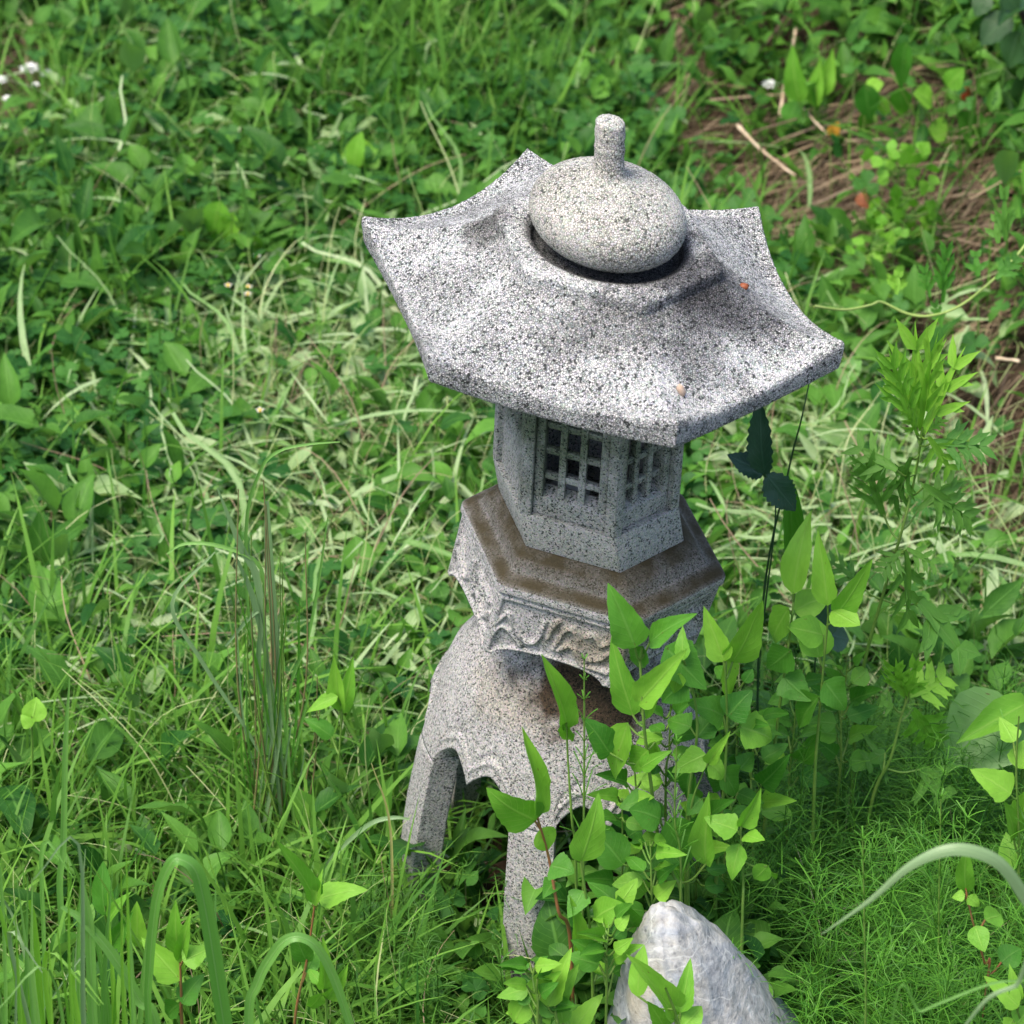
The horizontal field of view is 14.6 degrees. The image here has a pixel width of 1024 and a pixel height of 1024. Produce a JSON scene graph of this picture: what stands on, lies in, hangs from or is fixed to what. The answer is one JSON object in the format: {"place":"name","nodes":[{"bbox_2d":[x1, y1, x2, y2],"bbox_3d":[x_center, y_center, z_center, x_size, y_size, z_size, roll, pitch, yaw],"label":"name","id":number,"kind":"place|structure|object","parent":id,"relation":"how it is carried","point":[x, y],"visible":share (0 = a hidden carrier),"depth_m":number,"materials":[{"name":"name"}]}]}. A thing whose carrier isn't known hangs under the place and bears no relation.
{"place":"outdoors","nodes":[
{"label":"outdoors","id":0,"kind":"place"},
{"bbox_2d":[0,468,507,1023],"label":"bright foreground grass","id":1,"kind":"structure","parent":0,"point":[52,790],"depth_m":5.36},
{"bbox_2d":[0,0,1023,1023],"bbox_3d":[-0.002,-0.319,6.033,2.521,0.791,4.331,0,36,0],"label":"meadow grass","id":2,"kind":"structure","parent":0,"point":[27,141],"depth_m":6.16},
{"bbox_2d":[827,122,839,136],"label":"withered leaf","id":3,"kind":"object","parent":2,"relation":"on","point":[836,130],"visible":0.75,"depth_m":6.84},
{"bbox_2d":[0,0,1023,1018],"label":"ground","id":4,"kind":"structure","parent":0,"point":[966,309],"depth_m":6.74,"materials":[{"name":"soil"}]},
{"bbox_2d":[20,62,38,108],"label":"flower","id":5,"kind":"object","parent":4,"relation":"on","point":[34,66],"visible":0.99,"depth_m":7.11,"materials":[{"name":"white plant"}]},
{"bbox_2d":[21,697,46,795],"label":"leafy weed","id":6,"kind":"object","parent":4,"relation":"on","point":[34,710],"visible":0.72,"depth_m":5.32,"materials":[{"name":"green plant"}]},
{"bbox_2d":[20,511,64,579],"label":"plantain plant","id":7,"kind":"object","parent":4,"relation":"on","point":[38,526],"visible":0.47,"depth_m":5.86,"materials":[{"name":"green plant"}]},
{"bbox_2d":[56,678,69,1007],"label":"arching grass","id":8,"kind":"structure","parent":4,"relation":"on","point":[63,847],"depth_m":4.97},
{"bbox_2d":[0,836,148,1023],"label":"grass tussock","id":9,"kind":"object","parent":4,"relation":"on","point":[36,992],"depth_m":4.66,"materials":[{"name":"green plant"}]},
{"bbox_2d":[46,332,105,378],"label":"plantain plant","id":10,"kind":"object","parent":4,"relation":"on","point":[58,349],"visible":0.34,"depth_m":6.34,"materials":[{"name":"green plant"}]},
{"bbox_2d":[84,884,97,1023],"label":"arching grass","id":11,"kind":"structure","parent":4,"relation":"on","point":[90,952],"depth_m":4.64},
{"bbox_2d":[61,905,160,1023],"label":"arching grass","id":12,"kind":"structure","parent":4,"relation":"on","point":[107,948],"depth_m":4.63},
{"bbox_2d":[104,440,122,483],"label":"plantain plant","id":13,"kind":"object","parent":4,"relation":"on","point":[110,444],"visible":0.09,"depth_m":6.07,"materials":[{"name":"green plant"}]},
{"bbox_2d":[92,861,146,1003],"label":"leafy weed","id":14,"kind":"object","parent":4,"relation":"on","point":[99,901],"visible":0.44,"depth_m":5.06,"materials":[{"name":"green plant"}]},
{"bbox_2d":[142,900,205,1023],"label":"leafy weed","id":15,"kind":"object","parent":4,"relation":"on","point":[172,961],"visible":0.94,"depth_m":4.78,"materials":[{"name":"green plant"}]},
{"bbox_2d":[144,853,232,1023],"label":"arching grass","id":16,"kind":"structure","parent":4,"relation":"on","point":[208,921],"depth_m":4.58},
{"bbox_2d":[184,321,205,356],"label":"plantain plant","id":17,"kind":"object","parent":4,"relation":"on","point":[191,337],"visible":0.22,"depth_m":6.36,"materials":[{"name":"green plant"}]},
{"bbox_2d":[177,201,265,261],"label":"leafy weed","id":18,"kind":"object","parent":4,"relation":"on","point":[214,220],"visible":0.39,"depth_m":6.57,"materials":[{"name":"green plant"}]},
{"bbox_2d":[167,441,339,872],"bbox_3d":[-0.332,0.210,5.265,0.228,0.742,0.079,0,36,0],"label":"grass tuft","id":19,"kind":"object","parent":4,"relation":"on","point":[275,718],"visible":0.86,"depth_m":5.26,"materials":[{"name":"green plant"}]},
{"bbox_2d":[244,932,353,1023],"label":"arching grass","id":20,"kind":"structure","parent":4,"relation":"on","point":[280,945],"depth_m":4.62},
{"bbox_2d":[276,840,366,1023],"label":"leafy weed","id":21,"kind":"object","parent":4,"relation":"on","point":[328,894],"visible":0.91,"depth_m":4.84,"materials":[{"name":"green plant"}]},
{"bbox_2d":[285,132,364,199],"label":"leafy weed","id":22,"kind":"object","parent":4,"relation":"on","point":[356,146],"visible":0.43,"depth_m":6.78,"materials":[{"name":"green plant"}]},
{"bbox_2d":[306,937,347,1023],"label":"leafy weed","id":23,"kind":"object","parent":4,"relation":"on","point":[320,980],"visible":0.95,"depth_m":4.77,"materials":[{"name":"green plant"}]},
{"bbox_2d":[304,656,354,858],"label":"leafy weed","id":24,"kind":"object","parent":4,"relation":"on","point":[339,694],"visible":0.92,"depth_m":5.25,"materials":[{"name":"green plant"}]},
{"bbox_2d":[297,449,414,536],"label":"fallen leaf","id":25,"kind":"object","parent":4,"relation":"on","point":[330,479],"visible":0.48,"depth_m":6.09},
{"bbox_2d":[341,140,379,171],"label":"leafy weed","id":26,"kind":"object","parent":4,"relation":"on","point":[375,164],"visible":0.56,"depth_m":6.81,"materials":[{"name":"green plant"}]},
{"bbox_2d":[325,816,409,868],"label":"arching grass","id":27,"kind":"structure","parent":4,"relation":"on","point":[364,828],"depth_m":5.24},
{"bbox_2d":[371,763,393,955],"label":"arching grass","id":28,"kind":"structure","parent":4,"relation":"on","point":[391,848],"depth_m":5.13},
{"bbox_2d":[346,458,433,539],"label":"fallen leaf","id":29,"kind":"object","parent":4,"relation":"on","point":[364,469],"visible":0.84,"depth_m":6.05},
{"bbox_2d":[315,848,535,1023],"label":"fine horsetail patch","id":30,"kind":"object","parent":4,"relation":"on","point":[427,1003],"visible":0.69,"depth_m":5.13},
{"bbox_2d":[435,91,470,159],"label":"plantain plant","id":31,"kind":"object","parent":4,"relation":"on","point":[463,100],"visible":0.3,"depth_m":6.94,"materials":[{"name":"green plant"}]},
{"bbox_2d":[0,0,1021,1023],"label":"clover stalks","id":32,"kind":"object","parent":4,"relation":"on","point":[375,306],"visible":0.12,"depth_m":6.67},
{"bbox_2d":[0,0,1023,1023],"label":"broad leaf weeds","id":33,"kind":"object","parent":4,"relation":"on","point":[198,384],"visible":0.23,"depth_m":6.34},
{"bbox_2d":[836,355,861,386],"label":"fallen leaf","id":34,"kind":"object","parent":33,"relation":"on","point":[853,362],"visible":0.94,"depth_m":6.26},
{"bbox_2d":[0,4,1023,1023],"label":"mown wilted leaves","id":35,"kind":"object","parent":4,"relation":"on","point":[363,526],"visible":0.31,"depth_m":6.09,"materials":[{"name":"green plant"}]},
{"bbox_2d":[983,570,1015,613],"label":"fallen leaf","id":36,"kind":"object","parent":35,"relation":"on","point":[1003,582],"visible":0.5,"depth_m":5.84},
{"bbox_2d":[0,0,1023,1023],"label":"clover patch","id":37,"kind":"object","parent":4,"relation":"on","point":[156,18],"visible":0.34,"depth_m":6.39,"materials":[{"name":"green plant"}]},
{"bbox_2d":[0,0,1023,1023],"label":"leaf weeds","id":38,"kind":"object","parent":4,"relation":"on","point":[396,738],"visible":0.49,"depth_m":5.74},
{"bbox_2d":[0,0,1023,1023],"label":"mown grass swath","id":39,"kind":"object","parent":4,"relation":"on","point":[432,450],"visible":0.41,"depth_m":6.05,"materials":[{"name":"green plant"}]},
{"bbox_2d":[0,0,1023,1023],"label":"lance leaf weeds","id":40,"kind":"object","parent":4,"relation":"on","point":[90,318],"visible":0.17,"depth_m":6.45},
{"bbox_2d":[0,0,1023,1023],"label":"mown stems","id":41,"kind":"object","parent":4,"relation":"on","point":[435,507],"visible":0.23,"depth_m":5.95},
{"bbox_2d":[0,0,1023,604],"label":"dead grass thatch","id":42,"kind":"object","parent":4,"relation":"on","point":[846,182],"visible":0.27,"depth_m":6.82,"materials":[{"name":"plant"}]},
{"bbox_2d":[855,193,868,208],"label":"withered leaf","id":43,"kind":"object","parent":42,"relation":"on","point":[860,200],"visible":1,"depth_m":6.67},
{"bbox_2d":[0,0,1023,469],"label":"tall meadow grass","id":44,"kind":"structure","parent":4,"relation":"on","point":[442,8],"depth_m":6.97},
{"bbox_2d":[0,0,1023,1023],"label":"dry stalks","id":45,"kind":"object","parent":4,"relation":"on","point":[441,474],"visible":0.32,"depth_m":5.97,"materials":[{"name":"plant"}]},
{"bbox_2d":[0,0,1023,659],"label":"soil crumbs","id":46,"kind":"object","parent":4,"relation":"on","point":[826,174],"visible":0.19,"depth_m":6.93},
{"bbox_2d":[486,727,574,1003],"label":"leafy weed","id":47,"kind":"object","parent":4,"relation":"on","point":[515,814],"visible":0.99,"depth_m":4.75,"materials":[{"name":"green plant"}]},
{"bbox_2d":[497,956,575,1023],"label":"leafy weed","id":48,"kind":"object","parent":4,"relation":"on","point":[518,989],"visible":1,"depth_m":4.77,"materials":[{"name":"green plant"}]},
{"bbox_2d":[508,948,602,1023],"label":"leafy weed","id":49,"kind":"object","parent":4,"relation":"on","point":[583,1013],"visible":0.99,"depth_m":4.81,"materials":[{"name":"green plant"}]},
{"bbox_2d":[541,654,578,1003],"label":"leafy weed","id":50,"kind":"object","parent":4,"relation":"on","point":[564,695],"visible":0.87,"depth_m":4.76,"materials":[{"name":"green plant"}]},
{"bbox_2d":[559,653,608,1004],"bbox_3d":[0.088,0.476,4.899,0.062,0.760,0.059,0,36,0],"label":"horsetail","id":51,"kind":"object","parent":4,"relation":"on","point":[584,792],"visible":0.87,"depth_m":4.77},
{"bbox_2d":[361,114,844,1017],"bbox_3d":[0.103,0.080,5.058,0.628,1.332,0.484,14,38,19],"label":"stone lantern","id":52,"kind":"object","parent":4,"relation":"on","point":[581,318],"visible":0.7,"depth_m":4.85,"materials":[{"name":"stone"}]},
{"bbox_2d":[546,473,589,494],"bbox_3d":[0.074,-0.003,4.976,0.072,0.098,0.061,0,36,0],"label":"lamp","id":53,"kind":"object","parent":52,"relation":"in","point":[568,486],"visible":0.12,"depth_m":4.95,"materials":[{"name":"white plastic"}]},
{"bbox_2d":[676,384,685,396],"bbox_3d":[0.196,-0.141,4.616,0.009,0.017,0.012,-25,39,0],"label":"pebble","id":54,"kind":"object","parent":52,"relation":"on","point":[680,388],"visible":1,"depth_m":4.61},
{"bbox_2d":[567,793,642,1023],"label":"leafy weed","id":55,"kind":"object","parent":4,"relation":"on","point":[587,841],"visible":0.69,"depth_m":4.81,"materials":[{"name":"green plant"}]},
{"bbox_2d":[571,903,643,1023],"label":"leafy weed","id":56,"kind":"object","parent":4,"relation":"on","point":[588,955],"visible":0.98,"depth_m":4.79,"materials":[{"name":"green plant"}]},
{"bbox_2d":[578,787,657,899],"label":"leafy weed","id":57,"kind":"object","parent":4,"relation":"on","point":[600,882],"visible":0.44,"depth_m":4.94,"materials":[{"name":"green plant"}]},
{"bbox_2d":[595,731,667,856],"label":"leafy weed","id":58,"kind":"object","parent":4,"relation":"on","point":[621,779],"visible":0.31,"depth_m":4.93,"materials":[{"name":"green plant"}]},
{"bbox_2d":[581,583,696,881],"bbox_3d":[0.149,0.428,4.899,0.109,0.836,0.083,-14,38,-19],"label":"leafy weed","id":59,"kind":"object","parent":4,"relation":"on","point":[630,630],"visible":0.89,"depth_m":4.74,"materials":[{"name":"green plant"}]},
{"bbox_2d":[612,833,686,932],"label":"leafy weed","id":60,"kind":"object","parent":4,"relation":"on","point":[661,890],"visible":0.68,"depth_m":4.87,"materials":[{"name":"green plant"}]},
{"bbox_2d":[597,792,714,902],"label":"leafy weed","id":61,"kind":"object","parent":4,"relation":"on","point":[646,813],"visible":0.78,"depth_m":4.87,"materials":[{"name":"green plant"}]},
{"bbox_2d":[520,824,800,1023],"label":"dark undergrowth","id":62,"kind":"object","parent":4,"relation":"on","point":[549,938],"visible":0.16,"depth_m":5.06,"materials":[{"name":"green plant"}]},
{"bbox_2d":[625,695,696,881],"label":"leafy weed","id":63,"kind":"object","parent":4,"relation":"on","point":[659,727],"visible":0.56,"depth_m":4.94,"materials":[{"name":"green plant"}]},
{"bbox_2d":[626,945,702,1023],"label":"leafy weed","id":64,"kind":"object","parent":4,"relation":"on","point":[674,1000],"visible":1,"depth_m":4.71,"materials":[{"name":"green plant"}]},
{"bbox_2d":[660,734,700,901],"bbox_3d":[0.203,0.524,4.915,0.050,0.642,0.052,0,36,0],"label":"horsetail","id":65,"kind":"object","parent":4,"relation":"on","point":[678,833],"visible":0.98,"depth_m":4.81},
{"bbox_2d":[660,626,716,904],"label":"leafy weed","id":66,"kind":"object","parent":4,"relation":"on","point":[689,672],"visible":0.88,"depth_m":4.81,"materials":[{"name":"green plant"}]},
{"bbox_2d":[666,789,734,900],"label":"leafy weed","id":67,"kind":"object","parent":4,"relation":"on","point":[718,805],"visible":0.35,"depth_m":4.98,"materials":[{"name":"green plant"}]},
{"bbox_2d":[672,732,729,905],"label":"leafy weed","id":68,"kind":"object","parent":4,"relation":"on","point":[694,759],"visible":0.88,"depth_m":4.85,"materials":[{"name":"green plant"}]},
{"bbox_2d":[607,900,802,1023],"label":"rock","id":69,"kind":"object","parent":4,"relation":"on","point":[673,936],"visible":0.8,"depth_m":4.82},
{"bbox_2d":[688,600,771,910],"bbox_3d":[0.266,0.400,4.990,0.108,0.762,0.057,0,36,0],"label":"leafy weed","id":70,"kind":"object","parent":4,"relation":"on","point":[744,645],"visible":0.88,"depth_m":4.86,"materials":[{"name":"green plant"}]},
{"bbox_2d":[701,665,769,919],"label":"leafy weed","id":71,"kind":"object","parent":4,"relation":"on","point":[745,795],"visible":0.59,"depth_m":4.99,"materials":[{"name":"green plant"}]},
{"bbox_2d":[704,788,777,952],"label":"leafy weed","id":72,"kind":"object","parent":4,"relation":"on","point":[725,826],"visible":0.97,"depth_m":4.83,"materials":[{"name":"green plant"}]},
{"bbox_2d":[727,707,795,906],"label":"leafy weed","id":73,"kind":"object","parent":4,"relation":"on","point":[768,778],"visible":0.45,"depth_m":5.00,"materials":[{"name":"green plant"}]},
{"bbox_2d":[727,407,796,826],"bbox_3d":[0.315,0.203,5.208,0.091,0.843,0.033,0,36,0],"label":"dark sprig","id":74,"kind":"object","parent":4,"relation":"on","point":[755,461],"visible":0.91,"depth_m":5.02,"materials":[{"name":"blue plant"}]},
{"bbox_2d":[736,124,795,176],"bbox_3d":[0.432,-0.620,6.846,0.012,0.009,0.195,-17,39,-22],"label":"stick","id":75,"kind":"object","parent":4,"relation":"on","point":[745,133],"visible":1,"depth_m":6.85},
{"bbox_2d":[761,79,777,122],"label":"flower","id":76,"kind":"object","parent":4,"relation":"on","point":[770,84],"visible":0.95,"depth_m":7.00,"materials":[{"name":"white plant"}]},
{"bbox_2d":[754,383,809,773],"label":"dark stalk","id":77,"kind":"object","parent":4,"relation":"on","point":[793,521],"visible":0.48,"depth_m":5.22,"materials":[{"name":"green plant"}]},
{"bbox_2d":[756,511,824,896],"bbox_3d":[0.344,0.327,5.100,0.082,0.762,0.082,12,38,16],"label":"leafy weed","id":78,"kind":"object","parent":4,"relation":"on","point":[795,562],"visible":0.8,"depth_m":4.96,"materials":[{"name":"green plant"}]},
{"bbox_2d":[764,672,829,935],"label":"leafy weed","id":79,"kind":"object","parent":4,"relation":"on","point":[812,678],"visible":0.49,"depth_m":5.13,"materials":[{"name":"green plant"}]},
{"bbox_2d":[578,0,1023,651],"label":"bank weeds","id":80,"kind":"object","parent":4,"relation":"on","point":[756,66],"visible":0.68,"depth_m":6.86,"materials":[{"name":"green plant"}]},
{"bbox_2d":[778,1,799,116],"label":"stick","id":81,"kind":"object","parent":80,"relation":"on","point":[783,93],"visible":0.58,"depth_m":6.96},
{"bbox_2d":[961,87,970,101],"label":"leaf","id":82,"kind":"object","parent":80,"relation":"on","point":[966,93],"visible":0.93,"depth_m":6.77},
{"bbox_2d":[780,44,835,168],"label":"leafy weed","id":83,"kind":"object","parent":4,"relation":"on","point":[796,89],"visible":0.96,"depth_m":6.84,"materials":[{"name":"green plant"}]},
{"bbox_2d":[789,245,835,282],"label":"leafy weed","id":84,"kind":"object","parent":4,"relation":"on","point":[829,249],"visible":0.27,"depth_m":6.59,"materials":[{"name":"green plant"}]},
{"bbox_2d":[807,604,848,865],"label":"dark sprig","id":85,"kind":"object","parent":4,"relation":"on","point":[840,637],"visible":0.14,"depth_m":5.20,"materials":[{"name":"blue plant"}]},
{"bbox_2d":[787,531,871,998],"bbox_3d":[0.389,0.350,5.070,0.100,0.768,0.054,14,38,18],"label":"leafy weed","id":86,"kind":"object","parent":4,"relation":"on","point":[813,634],"visible":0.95,"depth_m":4.94,"materials":[{"name":"green plant"}]},
{"bbox_2d":[799,651,882,926],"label":"leafy weed","id":87,"kind":"object","parent":4,"relation":"on","point":[857,711],"visible":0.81,"depth_m":5.19,"materials":[{"name":"green plant"}]},
{"bbox_2d":[690,639,1023,1023],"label":"horsetail thicket","id":88,"kind":"object","parent":4,"relation":"on","point":[801,794],"visible":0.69,"depth_m":5.11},
{"bbox_2d":[857,77,883,165],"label":"leafy weed","id":89,"kind":"object","parent":4,"relation":"on","point":[876,83],"visible":0.49,"depth_m":6.84,"materials":[{"name":"green plant"}]},
{"bbox_2d":[837,826,905,1023],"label":"horsetail","id":90,"kind":"object","parent":4,"relation":"on","point":[864,962],"visible":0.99,"depth_m":4.76},
{"bbox_2d":[845,208,908,333],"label":"round leaf weed","id":91,"kind":"object","parent":4,"relation":"on","point":[889,236],"visible":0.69,"depth_m":6.47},
{"bbox_2d":[870,267,925,315],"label":"leafy weed","id":92,"kind":"object","parent":4,"relation":"on","point":[892,278],"visible":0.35,"depth_m":6.48,"materials":[{"name":"green plant"}]},
{"bbox_2d":[862,139,939,274],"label":"round leaf weed","id":93,"kind":"object","parent":4,"relation":"on","point":[905,154],"visible":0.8,"depth_m":6.51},
{"bbox_2d":[856,653,958,894],"bbox_3d":[0.516,0.381,5.228,0.131,0.533,0.088,0,36,0],"label":"mugwort plant","id":94,"kind":"object","parent":4,"relation":"on","point":[908,684],"visible":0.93,"depth_m":5.15,"materials":[{"name":"green plant"}]},
{"bbox_2d":[829,318,997,850],"bbox_3d":[0.498,0.167,5.140,0.213,0.976,0.129,0,36,0],"label":"mugwort plant","id":95,"kind":"object","parent":4,"relation":"on","point":[920,391],"visible":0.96,"depth_m":4.98,"materials":[{"name":"green plant"}]},
{"bbox_2d":[813,182,1023,327],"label":"vine","id":96,"kind":"object","parent":4,"relation":"on","point":[1003,221],"visible":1,"depth_m":5.77,"materials":[{"name":"green plant"}]},
{"bbox_2d":[854,41,987,163],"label":"leafy weed","id":97,"kind":"object","parent":4,"relation":"on","point":[867,98],"visible":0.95,"depth_m":6.72,"materials":[{"name":"green plant"}]},
{"bbox_2d":[822,843,1023,933],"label":"arching grass","id":98,"kind":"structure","parent":4,"relation":"on","point":[1002,866],"depth_m":4.09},
{"bbox_2d":[898,788,976,1023],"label":"horsetail","id":99,"kind":"object","parent":4,"relation":"on","point":[939,920],"visible":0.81,"depth_m":4.93},
{"bbox_2d":[891,980,1023,1023],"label":"arching grass","id":100,"kind":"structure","parent":4,"relation":"on","point":[951,997],"depth_m":4.13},
{"bbox_2d":[944,686,1023,888],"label":"dock plant","id":101,"kind":"object","parent":4,"relation":"on","point":[981,710],"visible":0.62,"depth_m":5.23,"materials":[{"name":"green plant"}]},
{"bbox_2d":[952,856,1021,1020],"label":"leafy weed","id":102,"kind":"object","parent":4,"relation":"on","point":[965,883],"visible":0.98,"depth_m":4.79,"materials":[{"name":"green plant"}]},
{"bbox_2d":[965,962,1023,1023],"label":"arching grass","id":103,"kind":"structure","parent":4,"relation":"on","point":[998,992],"depth_m":4.06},
{"bbox_2d":[970,716,1023,944],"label":"leafy weed","id":104,"kind":"object","parent":4,"relation":"on","point":[997,785],"visible":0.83,"depth_m":5.00,"materials":[{"name":"green plant"}]},
{"bbox_2d":[972,0,1023,125],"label":"shrub","id":105,"kind":"object","parent":4,"relation":"on","point":[997,25],"visible":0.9,"depth_m":6.63,"materials":[{"name":"green plant"}]},
{"bbox_2d":[984,964,1023,1023],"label":"leafy weed","id":106,"kind":"object","parent":4,"relation":"on","point":[1011,999],"visible":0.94,"depth_m":4.73,"materials":[{"name":"green plant"}]},
{"bbox_2d":[995,356,1019,362],"bbox_3d":[0.777,-0.239,6.260,0.040,0.012,0.006,16,39,20],"label":"stick","id":107,"kind":"object","parent":4,"relation":"on","point":[1007,359],"visible":1,"depth_m":6.26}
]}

